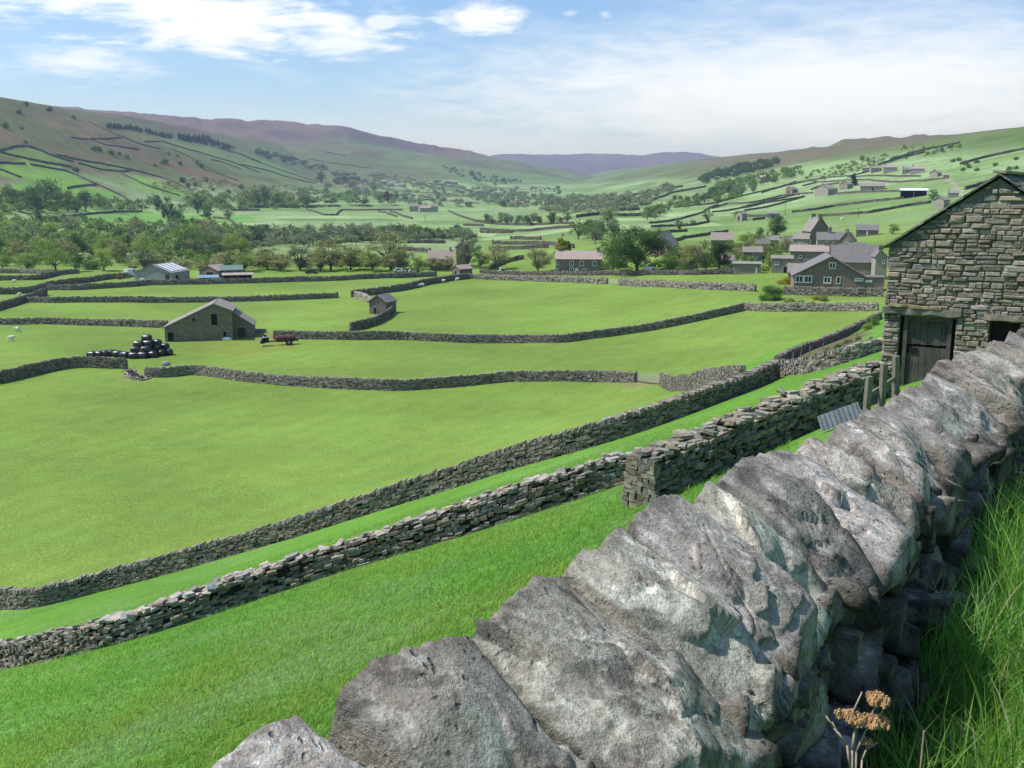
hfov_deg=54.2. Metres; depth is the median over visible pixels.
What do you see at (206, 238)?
broadleaf tree
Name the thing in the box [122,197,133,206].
broadleaf tree
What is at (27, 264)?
broadleaf tree
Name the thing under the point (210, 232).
broadleaf tree
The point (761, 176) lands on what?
stone house
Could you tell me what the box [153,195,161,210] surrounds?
broadleaf tree
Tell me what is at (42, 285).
dry stone wall
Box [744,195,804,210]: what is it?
dry stone wall
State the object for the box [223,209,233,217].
broadleaf tree
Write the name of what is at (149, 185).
dry stone wall
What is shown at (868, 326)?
bush
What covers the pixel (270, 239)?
valley wood
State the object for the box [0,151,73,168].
dry stone wall
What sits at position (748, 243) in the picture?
broadleaf tree
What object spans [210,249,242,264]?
sparse tree
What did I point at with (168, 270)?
farm shed
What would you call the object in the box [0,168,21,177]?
dry stone wall
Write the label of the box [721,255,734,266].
stone house
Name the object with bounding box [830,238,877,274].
stone house
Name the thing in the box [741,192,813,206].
dry stone wall
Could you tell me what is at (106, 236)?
broadleaf tree
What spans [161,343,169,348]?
silage bale
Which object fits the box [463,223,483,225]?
dry stone wall
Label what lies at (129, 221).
sparse tree
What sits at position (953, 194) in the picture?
stone house
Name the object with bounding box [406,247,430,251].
dry stone wall
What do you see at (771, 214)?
field barn
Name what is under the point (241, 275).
open shed
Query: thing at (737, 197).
dry stone wall
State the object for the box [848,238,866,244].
stone house
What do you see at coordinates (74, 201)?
broadleaf tree
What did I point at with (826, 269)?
bungalow
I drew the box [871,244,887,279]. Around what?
stone house
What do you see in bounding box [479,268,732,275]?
dry stone wall
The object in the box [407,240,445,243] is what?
dry stone wall
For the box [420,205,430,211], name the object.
stone house
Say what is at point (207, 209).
broadleaf tree
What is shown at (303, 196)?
broadleaf tree
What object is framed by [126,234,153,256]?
broadleaf tree
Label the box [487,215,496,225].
broadleaf tree
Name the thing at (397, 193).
broadleaf tree
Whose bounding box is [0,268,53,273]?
dry stone wall
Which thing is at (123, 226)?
broadleaf tree
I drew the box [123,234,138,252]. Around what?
sparse tree
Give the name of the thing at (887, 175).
dry stone wall
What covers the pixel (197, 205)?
broadleaf tree
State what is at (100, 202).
broadleaf tree
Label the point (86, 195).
broadleaf tree
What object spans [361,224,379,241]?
broadleaf tree
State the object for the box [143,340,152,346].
silage bale
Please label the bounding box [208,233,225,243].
sparse tree
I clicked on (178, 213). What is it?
broadleaf tree
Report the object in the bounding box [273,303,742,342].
dry stone wall
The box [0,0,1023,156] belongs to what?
sky
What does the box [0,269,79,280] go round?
dry stone wall
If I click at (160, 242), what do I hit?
valley wood
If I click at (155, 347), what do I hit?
silage bale
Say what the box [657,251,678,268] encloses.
broadleaf tree
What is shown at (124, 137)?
dry stone wall
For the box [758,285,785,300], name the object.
bush
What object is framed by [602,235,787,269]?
valley wood
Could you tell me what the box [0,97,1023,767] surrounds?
ground
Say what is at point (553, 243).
dry stone wall
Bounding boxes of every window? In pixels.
[795,275,803,283]
[803,275,812,283]
[823,277,830,283]
[829,262,835,268]
[836,277,840,284]
[854,278,863,281]
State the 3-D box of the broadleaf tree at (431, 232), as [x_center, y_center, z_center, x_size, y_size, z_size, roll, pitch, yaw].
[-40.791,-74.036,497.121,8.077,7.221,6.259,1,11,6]
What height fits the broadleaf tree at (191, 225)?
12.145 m
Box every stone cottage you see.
[771,255,793,272]
[781,237,792,251]
[787,263,802,280]
[792,233,810,244]
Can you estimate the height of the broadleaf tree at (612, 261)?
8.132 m
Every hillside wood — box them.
[0,187,400,211]
[641,191,743,217]
[697,156,780,182]
[707,165,803,195]
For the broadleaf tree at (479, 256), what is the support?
on the ground at (100, 469)
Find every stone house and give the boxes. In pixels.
[409,204,418,211]
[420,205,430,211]
[431,204,437,211]
[448,180,457,184]
[454,239,468,264]
[513,201,525,205]
[696,250,710,267]
[710,232,733,250]
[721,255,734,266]
[742,242,762,260]
[755,234,769,247]
[760,174,771,182]
[765,232,779,246]
[789,240,828,262]
[801,213,827,244]
[815,226,844,253]
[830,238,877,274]
[839,180,852,189]
[839,228,856,243]
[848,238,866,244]
[862,165,869,171]
[870,164,881,172]
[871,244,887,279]
[883,163,897,173]
[902,166,910,173]
[911,165,924,174]
[929,169,941,177]
[933,195,950,208]
[947,189,959,197]
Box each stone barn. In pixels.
[650,231,679,256]
[860,183,884,190]
[879,170,1023,385]
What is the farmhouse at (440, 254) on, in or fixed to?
on the ground at (100, 469)
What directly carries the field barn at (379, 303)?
on the ground at (100, 469)
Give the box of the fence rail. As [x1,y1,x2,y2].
[872,377,894,395]
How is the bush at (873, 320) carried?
on the ground at (100, 469)
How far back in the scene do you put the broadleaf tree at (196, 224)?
555.38 m
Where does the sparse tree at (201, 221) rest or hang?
on the ground at (100, 469)
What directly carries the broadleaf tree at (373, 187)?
on the ground at (100, 469)
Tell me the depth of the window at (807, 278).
195.75 m
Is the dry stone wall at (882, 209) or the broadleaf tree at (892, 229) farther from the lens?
the dry stone wall at (882, 209)
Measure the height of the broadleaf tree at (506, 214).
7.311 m
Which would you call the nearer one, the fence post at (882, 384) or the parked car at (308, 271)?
the fence post at (882, 384)
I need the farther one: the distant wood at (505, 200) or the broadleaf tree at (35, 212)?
the distant wood at (505, 200)
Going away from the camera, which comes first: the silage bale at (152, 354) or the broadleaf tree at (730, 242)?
the silage bale at (152, 354)
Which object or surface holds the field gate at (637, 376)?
attached to the dry stone wall at (377, 384)
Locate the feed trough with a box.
[255,329,266,332]
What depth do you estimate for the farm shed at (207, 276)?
281.34 m
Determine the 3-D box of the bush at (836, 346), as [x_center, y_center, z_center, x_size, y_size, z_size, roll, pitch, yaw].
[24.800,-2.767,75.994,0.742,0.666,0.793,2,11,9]
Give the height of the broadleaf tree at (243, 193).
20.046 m
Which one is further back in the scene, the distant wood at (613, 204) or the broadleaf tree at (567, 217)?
the distant wood at (613, 204)
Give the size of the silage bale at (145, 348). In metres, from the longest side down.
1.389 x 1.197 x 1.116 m
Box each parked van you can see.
[123,268,135,276]
[643,267,656,271]
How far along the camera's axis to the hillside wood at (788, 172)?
1080.34 m
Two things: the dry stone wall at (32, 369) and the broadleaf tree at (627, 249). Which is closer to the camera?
the dry stone wall at (32, 369)
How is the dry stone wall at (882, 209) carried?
on the ground at (100, 469)
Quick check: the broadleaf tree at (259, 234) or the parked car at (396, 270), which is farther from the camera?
the broadleaf tree at (259, 234)
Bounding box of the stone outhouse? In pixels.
[450,264,472,274]
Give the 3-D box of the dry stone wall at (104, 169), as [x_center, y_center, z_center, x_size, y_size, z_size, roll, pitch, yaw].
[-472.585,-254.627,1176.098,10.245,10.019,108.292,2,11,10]
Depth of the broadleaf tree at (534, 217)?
689.32 m
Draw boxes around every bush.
[0,122,9,127]
[81,259,99,269]
[178,177,186,182]
[332,177,340,183]
[340,175,350,181]
[347,181,357,186]
[675,263,693,269]
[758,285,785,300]
[761,264,770,271]
[776,277,790,284]
[783,297,795,302]
[818,296,830,300]
[833,344,842,349]
[842,338,852,343]
[861,322,874,330]
[865,315,879,325]
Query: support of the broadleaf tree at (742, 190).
on the ground at (100, 469)
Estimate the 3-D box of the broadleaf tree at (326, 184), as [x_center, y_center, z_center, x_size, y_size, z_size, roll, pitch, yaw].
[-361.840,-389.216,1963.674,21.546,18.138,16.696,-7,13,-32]
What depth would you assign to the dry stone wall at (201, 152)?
1633.01 m
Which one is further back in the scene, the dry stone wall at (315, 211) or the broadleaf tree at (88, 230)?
the dry stone wall at (315, 211)
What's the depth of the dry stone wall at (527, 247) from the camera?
409.51 m
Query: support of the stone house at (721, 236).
on the ground at (100, 469)
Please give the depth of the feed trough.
177.59 m
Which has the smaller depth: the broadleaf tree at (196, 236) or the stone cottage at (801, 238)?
the stone cottage at (801, 238)
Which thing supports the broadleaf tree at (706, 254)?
on the ground at (100, 469)
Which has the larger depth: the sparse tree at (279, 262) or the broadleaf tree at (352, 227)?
the broadleaf tree at (352, 227)
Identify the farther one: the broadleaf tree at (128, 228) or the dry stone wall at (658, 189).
the dry stone wall at (658, 189)
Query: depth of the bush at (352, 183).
2137.90 m
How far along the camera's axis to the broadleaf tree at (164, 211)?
678.46 m
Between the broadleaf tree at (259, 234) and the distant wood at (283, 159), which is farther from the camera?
the distant wood at (283, 159)
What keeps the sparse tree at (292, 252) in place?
on the ground at (100, 469)
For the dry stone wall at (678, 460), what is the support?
on the ground at (100, 469)
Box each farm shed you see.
[133,262,189,280]
[197,275,218,278]
[199,264,222,277]
[220,265,243,276]
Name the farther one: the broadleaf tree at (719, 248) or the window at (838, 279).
the broadleaf tree at (719, 248)
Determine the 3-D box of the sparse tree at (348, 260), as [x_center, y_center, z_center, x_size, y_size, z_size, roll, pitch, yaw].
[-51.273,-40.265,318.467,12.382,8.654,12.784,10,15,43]
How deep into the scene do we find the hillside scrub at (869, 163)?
963.68 m
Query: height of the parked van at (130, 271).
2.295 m
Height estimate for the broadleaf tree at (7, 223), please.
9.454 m
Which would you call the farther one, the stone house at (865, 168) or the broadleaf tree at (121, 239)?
the stone house at (865, 168)
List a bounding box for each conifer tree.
[554,233,570,253]
[850,173,858,184]
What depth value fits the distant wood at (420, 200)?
1438.76 m
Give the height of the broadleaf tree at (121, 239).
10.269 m
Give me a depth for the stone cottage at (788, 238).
297.73 m
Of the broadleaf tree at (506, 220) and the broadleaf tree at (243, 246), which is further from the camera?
the broadleaf tree at (506, 220)
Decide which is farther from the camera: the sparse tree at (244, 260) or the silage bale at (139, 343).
the sparse tree at (244, 260)
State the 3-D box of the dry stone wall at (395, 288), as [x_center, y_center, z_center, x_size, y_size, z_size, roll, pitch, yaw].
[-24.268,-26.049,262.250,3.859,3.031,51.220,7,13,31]
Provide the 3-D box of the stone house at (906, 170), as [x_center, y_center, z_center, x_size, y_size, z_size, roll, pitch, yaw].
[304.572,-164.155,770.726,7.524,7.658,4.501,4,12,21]
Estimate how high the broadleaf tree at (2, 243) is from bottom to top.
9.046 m
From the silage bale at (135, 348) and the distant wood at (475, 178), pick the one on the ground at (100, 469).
the distant wood at (475, 178)
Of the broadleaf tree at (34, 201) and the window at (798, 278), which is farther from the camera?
the broadleaf tree at (34, 201)
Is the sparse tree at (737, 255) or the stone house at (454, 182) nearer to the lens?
the sparse tree at (737, 255)
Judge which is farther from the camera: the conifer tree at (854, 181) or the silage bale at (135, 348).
the conifer tree at (854, 181)
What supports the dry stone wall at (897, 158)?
on the ground at (100, 469)
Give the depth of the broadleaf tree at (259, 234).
462.66 m
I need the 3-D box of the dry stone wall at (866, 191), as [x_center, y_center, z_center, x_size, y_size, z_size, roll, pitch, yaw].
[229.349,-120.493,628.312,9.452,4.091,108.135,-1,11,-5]
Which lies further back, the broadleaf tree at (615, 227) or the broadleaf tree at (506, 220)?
the broadleaf tree at (506, 220)
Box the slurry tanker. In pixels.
[260,334,298,344]
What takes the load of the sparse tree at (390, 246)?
on the ground at (100, 469)
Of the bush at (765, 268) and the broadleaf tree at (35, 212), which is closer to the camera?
the bush at (765, 268)
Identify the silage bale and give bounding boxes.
[86,351,94,356]
[95,351,101,356]
[100,350,108,356]
[112,350,120,356]
[119,351,128,357]
[128,352,137,358]
[130,346,140,351]
[133,340,142,347]
[137,352,147,358]
[141,334,151,340]
[141,346,150,351]
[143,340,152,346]
[148,351,156,357]
[151,345,161,350]
[152,339,161,345]
[156,349,164,355]
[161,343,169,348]
[163,348,172,354]
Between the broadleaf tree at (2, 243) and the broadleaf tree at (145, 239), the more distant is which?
the broadleaf tree at (145, 239)
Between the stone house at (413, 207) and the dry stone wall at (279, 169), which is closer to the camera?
the stone house at (413, 207)
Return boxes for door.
[238,328,245,336]
[899,316,956,385]
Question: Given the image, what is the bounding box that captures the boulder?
[161,361,170,365]
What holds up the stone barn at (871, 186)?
on the ground at (100, 469)
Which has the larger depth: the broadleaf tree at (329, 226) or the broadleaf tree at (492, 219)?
the broadleaf tree at (492, 219)
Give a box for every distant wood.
[254,147,360,180]
[330,170,556,203]
[399,192,472,205]
[442,165,561,193]
[468,186,573,209]
[540,182,674,213]
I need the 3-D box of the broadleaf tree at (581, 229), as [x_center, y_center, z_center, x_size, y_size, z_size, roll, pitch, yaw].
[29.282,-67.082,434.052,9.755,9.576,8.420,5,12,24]
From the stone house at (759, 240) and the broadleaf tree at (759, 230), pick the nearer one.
the stone house at (759, 240)
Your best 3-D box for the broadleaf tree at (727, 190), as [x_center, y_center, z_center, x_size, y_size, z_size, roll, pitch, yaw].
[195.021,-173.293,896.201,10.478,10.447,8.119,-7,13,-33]
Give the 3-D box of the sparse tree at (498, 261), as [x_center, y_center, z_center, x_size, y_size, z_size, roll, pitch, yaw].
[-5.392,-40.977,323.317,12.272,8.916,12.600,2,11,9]
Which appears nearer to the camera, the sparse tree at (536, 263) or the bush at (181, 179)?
the sparse tree at (536, 263)
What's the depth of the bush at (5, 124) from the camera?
1123.07 m
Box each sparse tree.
[7,238,29,256]
[31,231,53,242]
[55,239,81,260]
[105,240,129,258]
[119,219,134,230]
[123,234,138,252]
[123,249,156,267]
[148,253,170,263]
[182,239,205,252]
[195,217,211,229]
[199,243,213,253]
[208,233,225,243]
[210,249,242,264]
[216,241,232,251]
[228,252,256,271]
[250,246,284,269]
[268,254,292,270]
[279,245,314,269]
[304,251,335,271]
[307,237,358,270]
[335,245,368,269]
[352,250,385,270]
[361,229,413,269]
[382,248,415,268]
[424,257,444,270]
[442,255,456,270]
[455,235,484,263]
[477,244,511,269]
[518,248,554,270]
[673,219,683,228]
[698,240,710,246]
[701,209,713,219]
[732,247,742,260]
[759,240,774,253]
[778,238,790,249]
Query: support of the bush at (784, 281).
on the ground at (100, 469)
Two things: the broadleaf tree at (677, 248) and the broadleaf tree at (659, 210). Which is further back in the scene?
the broadleaf tree at (659, 210)
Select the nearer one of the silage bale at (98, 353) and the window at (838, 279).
the silage bale at (98, 353)
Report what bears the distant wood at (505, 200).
on the ground at (100, 469)
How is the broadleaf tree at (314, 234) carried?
on the ground at (100, 469)
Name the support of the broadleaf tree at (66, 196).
on the ground at (100, 469)
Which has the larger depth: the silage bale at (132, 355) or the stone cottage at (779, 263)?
the stone cottage at (779, 263)
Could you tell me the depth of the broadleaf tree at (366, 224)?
558.36 m
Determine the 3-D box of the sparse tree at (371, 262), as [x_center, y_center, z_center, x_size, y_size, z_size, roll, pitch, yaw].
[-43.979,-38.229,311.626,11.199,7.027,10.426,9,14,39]
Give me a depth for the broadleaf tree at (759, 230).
370.89 m
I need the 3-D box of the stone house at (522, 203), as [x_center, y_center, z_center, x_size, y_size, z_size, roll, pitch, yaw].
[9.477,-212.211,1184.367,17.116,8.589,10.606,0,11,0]
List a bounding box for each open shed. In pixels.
[222,272,253,278]
[900,188,927,197]
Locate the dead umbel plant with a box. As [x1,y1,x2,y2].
[825,690,890,767]
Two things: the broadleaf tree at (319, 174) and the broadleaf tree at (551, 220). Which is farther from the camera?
the broadleaf tree at (319, 174)
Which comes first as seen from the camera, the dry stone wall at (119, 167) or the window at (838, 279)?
the window at (838, 279)
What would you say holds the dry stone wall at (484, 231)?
on the ground at (100, 469)
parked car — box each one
[305,269,318,273]
[393,268,405,272]
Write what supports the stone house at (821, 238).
on the ground at (100, 469)
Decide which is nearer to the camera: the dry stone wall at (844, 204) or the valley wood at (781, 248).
the valley wood at (781, 248)
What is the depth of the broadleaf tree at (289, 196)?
1152.87 m
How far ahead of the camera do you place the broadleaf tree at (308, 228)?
545.67 m
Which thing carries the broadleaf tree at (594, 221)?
on the ground at (100, 469)
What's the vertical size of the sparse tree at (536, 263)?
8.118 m
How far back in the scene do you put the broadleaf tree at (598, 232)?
395.64 m
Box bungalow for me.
[788,252,884,290]
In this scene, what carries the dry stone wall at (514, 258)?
on the ground at (100, 469)
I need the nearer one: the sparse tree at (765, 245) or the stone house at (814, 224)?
the sparse tree at (765, 245)
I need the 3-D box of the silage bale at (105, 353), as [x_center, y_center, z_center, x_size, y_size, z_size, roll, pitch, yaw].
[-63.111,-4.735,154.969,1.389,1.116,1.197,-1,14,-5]
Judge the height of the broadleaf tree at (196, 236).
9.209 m
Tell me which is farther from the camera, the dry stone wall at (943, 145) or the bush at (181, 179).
the bush at (181, 179)
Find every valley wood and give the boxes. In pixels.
[0,211,252,263]
[127,254,428,268]
[237,222,481,248]
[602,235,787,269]
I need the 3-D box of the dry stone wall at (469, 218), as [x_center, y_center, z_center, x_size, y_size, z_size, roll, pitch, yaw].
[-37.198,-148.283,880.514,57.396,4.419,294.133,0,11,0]
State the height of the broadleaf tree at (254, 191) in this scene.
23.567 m
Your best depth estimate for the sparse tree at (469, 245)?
331.72 m
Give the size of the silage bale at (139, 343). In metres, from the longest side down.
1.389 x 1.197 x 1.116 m
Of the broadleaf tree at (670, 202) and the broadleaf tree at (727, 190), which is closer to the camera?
the broadleaf tree at (670, 202)
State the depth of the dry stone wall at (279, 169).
1998.84 m
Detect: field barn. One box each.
[163,298,256,341]
[368,293,397,313]
[735,210,747,220]
[766,212,779,217]
[785,186,797,193]
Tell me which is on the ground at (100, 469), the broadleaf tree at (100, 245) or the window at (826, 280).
the broadleaf tree at (100, 245)
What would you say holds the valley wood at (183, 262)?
on the ground at (100, 469)
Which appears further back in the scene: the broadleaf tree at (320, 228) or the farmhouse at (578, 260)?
the broadleaf tree at (320, 228)
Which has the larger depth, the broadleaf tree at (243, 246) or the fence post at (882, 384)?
the broadleaf tree at (243, 246)
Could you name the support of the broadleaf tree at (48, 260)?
on the ground at (100, 469)
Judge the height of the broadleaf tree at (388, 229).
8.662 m
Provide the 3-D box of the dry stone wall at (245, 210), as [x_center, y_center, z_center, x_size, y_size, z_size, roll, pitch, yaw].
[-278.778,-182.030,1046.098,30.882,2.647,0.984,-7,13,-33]
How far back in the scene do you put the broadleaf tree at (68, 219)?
560.92 m
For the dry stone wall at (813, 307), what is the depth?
168.49 m
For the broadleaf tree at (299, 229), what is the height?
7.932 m
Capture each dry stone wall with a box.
[0,145,73,162]
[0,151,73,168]
[0,161,25,163]
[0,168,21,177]
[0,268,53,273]
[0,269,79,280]
[0,272,129,294]
[0,287,47,309]
[0,317,168,327]
[0,355,127,382]
[0,360,780,609]
[0,447,642,669]
[25,292,338,302]
[30,163,126,197]
[42,210,141,216]
[46,271,436,289]
[55,153,192,191]
[67,183,96,188]
[71,137,139,149]
[78,162,131,171]
[89,121,159,148]
[91,137,121,139]
[121,173,179,195]
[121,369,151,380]
[144,140,259,172]
[144,365,635,390]
[173,149,238,181]
[211,159,240,168]
[211,328,1023,767]
[213,216,236,224]
[218,148,259,161]
[231,209,259,210]
[240,154,318,181]
[240,164,315,183]
[270,137,345,155]
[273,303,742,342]
[306,208,402,215]
[308,159,422,180]
[315,235,454,245]
[341,166,441,188]
[349,306,393,330]
[350,273,468,296]
[354,290,372,302]
[378,210,397,216]
[379,187,457,195]
[389,210,412,218]
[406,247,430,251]
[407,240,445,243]
[425,199,478,203]
[448,210,499,222]
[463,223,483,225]
[468,274,606,283]
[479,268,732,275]
[480,221,574,225]
[480,225,573,231]
[480,230,512,232]
[489,255,523,269]
[492,240,574,247]
[493,244,548,249]
[510,236,541,239]
[576,212,641,217]
[617,207,639,210]
[618,278,756,291]
[621,360,899,507]
[629,185,682,194]
[640,185,705,204]
[649,203,718,223]
[651,220,708,227]
[658,364,745,391]
[665,229,687,232]
[675,229,727,240]
[681,181,796,206]
[711,193,799,208]
[712,196,799,212]
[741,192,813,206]
[743,302,878,311]
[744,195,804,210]
[747,214,766,216]
[752,217,764,220]
[761,170,868,192]
[773,311,881,359]
[774,338,882,375]
[783,286,883,296]
[792,196,903,212]
[802,176,948,185]
[811,182,838,189]
[823,200,931,215]
[834,190,899,194]
[847,174,920,177]
[877,151,924,165]
[890,141,959,158]
[960,147,1023,164]
[964,180,986,189]
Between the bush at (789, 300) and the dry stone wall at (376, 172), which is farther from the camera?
the dry stone wall at (376, 172)
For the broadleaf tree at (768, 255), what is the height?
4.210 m
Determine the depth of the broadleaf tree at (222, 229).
490.66 m
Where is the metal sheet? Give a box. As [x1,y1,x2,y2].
[817,402,861,431]
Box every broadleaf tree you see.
[0,182,20,197]
[0,210,8,219]
[0,237,5,247]
[0,255,11,268]
[1,220,14,229]
[6,235,35,254]
[11,223,22,232]
[13,252,42,268]
[20,185,49,210]
[25,209,43,221]
[26,224,40,234]
[26,234,42,250]
[31,177,64,200]
[36,238,54,252]
[38,248,71,269]
[40,222,60,237]
[47,190,64,210]
[57,189,77,210]
[57,237,75,252]
[61,252,84,268]
[62,215,82,230]
[63,233,89,256]
[68,197,85,212]
[76,190,95,211]
[84,229,97,237]
[91,195,109,206]
[92,238,110,254]
[92,248,114,270]
[97,231,112,240]
[109,228,127,237]
[115,232,133,254]
[116,224,130,234]
[118,225,136,238]
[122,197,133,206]
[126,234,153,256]
[131,218,146,229]
[137,235,150,242]
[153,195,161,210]
[160,199,177,226]
[165,221,179,230]
[171,223,186,236]
[171,241,189,258]
[173,209,184,219]
[173,224,199,243]
[178,218,188,229]
[183,222,201,238]
[188,221,202,228]
[191,234,211,252]
[192,193,203,213]
[192,233,225,250]
[199,204,214,220]
[202,224,226,243]
[205,218,226,236]
[209,244,225,254]
[219,233,235,246]
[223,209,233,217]
[224,235,244,255]
[228,237,251,255]
[232,193,248,208]
[234,223,247,229]
[235,226,250,236]
[237,189,249,198]
[237,229,255,241]
[243,187,261,204]
[245,224,262,230]
[249,228,266,240]
[257,186,272,199]
[258,223,272,230]
[268,192,280,200]
[285,194,293,205]
[292,226,306,233]
[295,190,310,205]
[302,223,316,232]
[302,227,320,244]
[315,171,325,182]
[319,223,330,232]
[322,182,331,187]
[323,222,337,231]
[348,225,359,231]
[349,183,362,191]
[350,229,362,242]
[359,186,372,197]
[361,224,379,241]
[362,222,372,230]
[370,184,378,189]
[374,192,383,202]
[374,225,385,231]
[380,225,394,232]
[382,189,393,203]
[390,190,399,198]
[391,224,405,232]
[407,223,421,235]
[408,255,424,272]
[423,228,436,239]
[470,249,489,268]
[484,214,492,222]
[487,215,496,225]
[501,212,510,218]
[503,216,511,222]
[521,215,531,225]
[529,213,536,221]
[536,215,542,222]
[545,212,555,224]
[555,216,564,221]
[562,211,570,221]
[568,218,587,239]
[582,222,603,239]
[586,225,604,243]
[588,219,604,226]
[596,225,673,270]
[598,245,625,269]
[599,210,613,223]
[599,223,608,234]
[605,220,619,232]
[608,225,619,236]
[643,209,651,219]
[655,208,664,214]
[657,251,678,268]
[665,199,673,206]
[672,245,689,260]
[677,242,703,268]
[697,246,715,269]
[698,192,711,202]
[706,240,732,268]
[724,186,734,193]
[725,239,735,251]
[727,242,742,254]
[738,186,747,192]
[740,231,755,241]
[740,237,754,245]
[748,184,756,190]
[756,227,764,237]
[765,253,771,267]
[767,214,788,234]
[889,223,900,233]
[928,188,939,199]
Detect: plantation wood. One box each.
[106,122,172,137]
[177,132,234,149]
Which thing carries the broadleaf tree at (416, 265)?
on the ground at (100, 469)
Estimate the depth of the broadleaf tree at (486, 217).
727.01 m
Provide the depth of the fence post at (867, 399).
23.23 m
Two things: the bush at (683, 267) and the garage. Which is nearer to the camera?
the garage
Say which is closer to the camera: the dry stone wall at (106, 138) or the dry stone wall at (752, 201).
the dry stone wall at (752, 201)
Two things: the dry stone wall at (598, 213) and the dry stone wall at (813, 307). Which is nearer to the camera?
the dry stone wall at (813, 307)
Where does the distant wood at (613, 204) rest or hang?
on the ground at (100, 469)
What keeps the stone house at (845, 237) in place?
on the ground at (100, 469)
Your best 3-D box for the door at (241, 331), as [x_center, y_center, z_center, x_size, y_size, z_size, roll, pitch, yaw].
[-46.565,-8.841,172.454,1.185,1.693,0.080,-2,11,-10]
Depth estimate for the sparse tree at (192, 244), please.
384.47 m
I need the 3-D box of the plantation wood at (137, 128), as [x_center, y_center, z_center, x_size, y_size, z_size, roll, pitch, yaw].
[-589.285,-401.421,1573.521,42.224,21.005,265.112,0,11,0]
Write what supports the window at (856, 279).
in the bungalow
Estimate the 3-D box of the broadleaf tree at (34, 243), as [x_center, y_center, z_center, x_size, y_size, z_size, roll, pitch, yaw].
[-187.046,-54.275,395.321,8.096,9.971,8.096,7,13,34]
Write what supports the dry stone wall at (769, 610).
on the ground at (100, 469)
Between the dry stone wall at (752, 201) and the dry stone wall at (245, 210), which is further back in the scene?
the dry stone wall at (245, 210)
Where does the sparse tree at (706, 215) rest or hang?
on the ground at (100, 469)
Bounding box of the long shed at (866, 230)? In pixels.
[856,224,879,236]
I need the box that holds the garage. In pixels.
[732,261,761,274]
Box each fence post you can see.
[862,376,872,411]
[878,363,887,406]
[891,355,899,397]
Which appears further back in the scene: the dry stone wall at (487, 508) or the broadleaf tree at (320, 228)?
the broadleaf tree at (320, 228)
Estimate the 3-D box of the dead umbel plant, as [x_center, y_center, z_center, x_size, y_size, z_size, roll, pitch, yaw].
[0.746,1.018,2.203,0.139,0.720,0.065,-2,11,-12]
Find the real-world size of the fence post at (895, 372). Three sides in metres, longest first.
1.550 x 0.130 x 0.120 m
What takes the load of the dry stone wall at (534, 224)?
on the ground at (100, 469)
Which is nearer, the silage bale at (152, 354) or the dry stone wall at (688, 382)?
the dry stone wall at (688, 382)
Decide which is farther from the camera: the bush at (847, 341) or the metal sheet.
the bush at (847, 341)
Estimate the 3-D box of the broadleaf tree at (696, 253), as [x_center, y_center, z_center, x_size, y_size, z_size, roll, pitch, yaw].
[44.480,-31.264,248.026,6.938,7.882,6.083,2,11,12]
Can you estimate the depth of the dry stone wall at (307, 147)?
2862.29 m
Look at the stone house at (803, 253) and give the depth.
234.85 m
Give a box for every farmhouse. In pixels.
[428,246,453,269]
[555,246,602,272]
[815,183,837,196]
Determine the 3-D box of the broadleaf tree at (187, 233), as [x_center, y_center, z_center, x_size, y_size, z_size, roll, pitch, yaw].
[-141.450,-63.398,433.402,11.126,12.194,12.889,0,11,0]
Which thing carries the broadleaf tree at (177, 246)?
on the ground at (100, 469)
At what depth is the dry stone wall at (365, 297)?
236.38 m
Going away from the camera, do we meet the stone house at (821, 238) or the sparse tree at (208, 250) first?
the stone house at (821, 238)
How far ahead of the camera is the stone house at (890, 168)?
819.28 m
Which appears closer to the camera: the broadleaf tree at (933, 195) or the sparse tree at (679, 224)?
the sparse tree at (679, 224)
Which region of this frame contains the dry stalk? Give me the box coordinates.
[920,731,924,767]
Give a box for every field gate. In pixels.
[607,278,618,283]
[635,371,659,382]
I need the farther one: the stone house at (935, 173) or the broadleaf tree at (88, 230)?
the stone house at (935, 173)
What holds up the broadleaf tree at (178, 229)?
on the ground at (100, 469)
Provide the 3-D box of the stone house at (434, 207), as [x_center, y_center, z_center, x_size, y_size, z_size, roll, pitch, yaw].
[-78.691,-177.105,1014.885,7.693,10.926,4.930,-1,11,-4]
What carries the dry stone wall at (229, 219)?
on the ground at (100, 469)
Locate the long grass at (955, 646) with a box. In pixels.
[853,439,1023,767]
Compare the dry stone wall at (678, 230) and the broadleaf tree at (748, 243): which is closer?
the broadleaf tree at (748, 243)
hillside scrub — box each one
[151,176,327,195]
[800,144,961,181]
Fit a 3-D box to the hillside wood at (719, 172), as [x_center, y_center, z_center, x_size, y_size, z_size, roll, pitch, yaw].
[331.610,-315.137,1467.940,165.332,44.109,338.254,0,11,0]
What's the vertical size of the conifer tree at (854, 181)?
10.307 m
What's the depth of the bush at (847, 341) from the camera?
80.77 m
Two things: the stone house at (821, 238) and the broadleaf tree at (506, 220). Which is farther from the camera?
the broadleaf tree at (506, 220)
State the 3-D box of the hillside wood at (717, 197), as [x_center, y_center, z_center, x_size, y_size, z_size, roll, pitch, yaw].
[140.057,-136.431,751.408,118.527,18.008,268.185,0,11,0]
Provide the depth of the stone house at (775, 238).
325.77 m
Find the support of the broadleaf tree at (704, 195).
on the ground at (100, 469)
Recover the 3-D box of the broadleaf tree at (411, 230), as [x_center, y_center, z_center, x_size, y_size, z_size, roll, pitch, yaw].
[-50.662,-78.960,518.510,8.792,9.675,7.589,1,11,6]

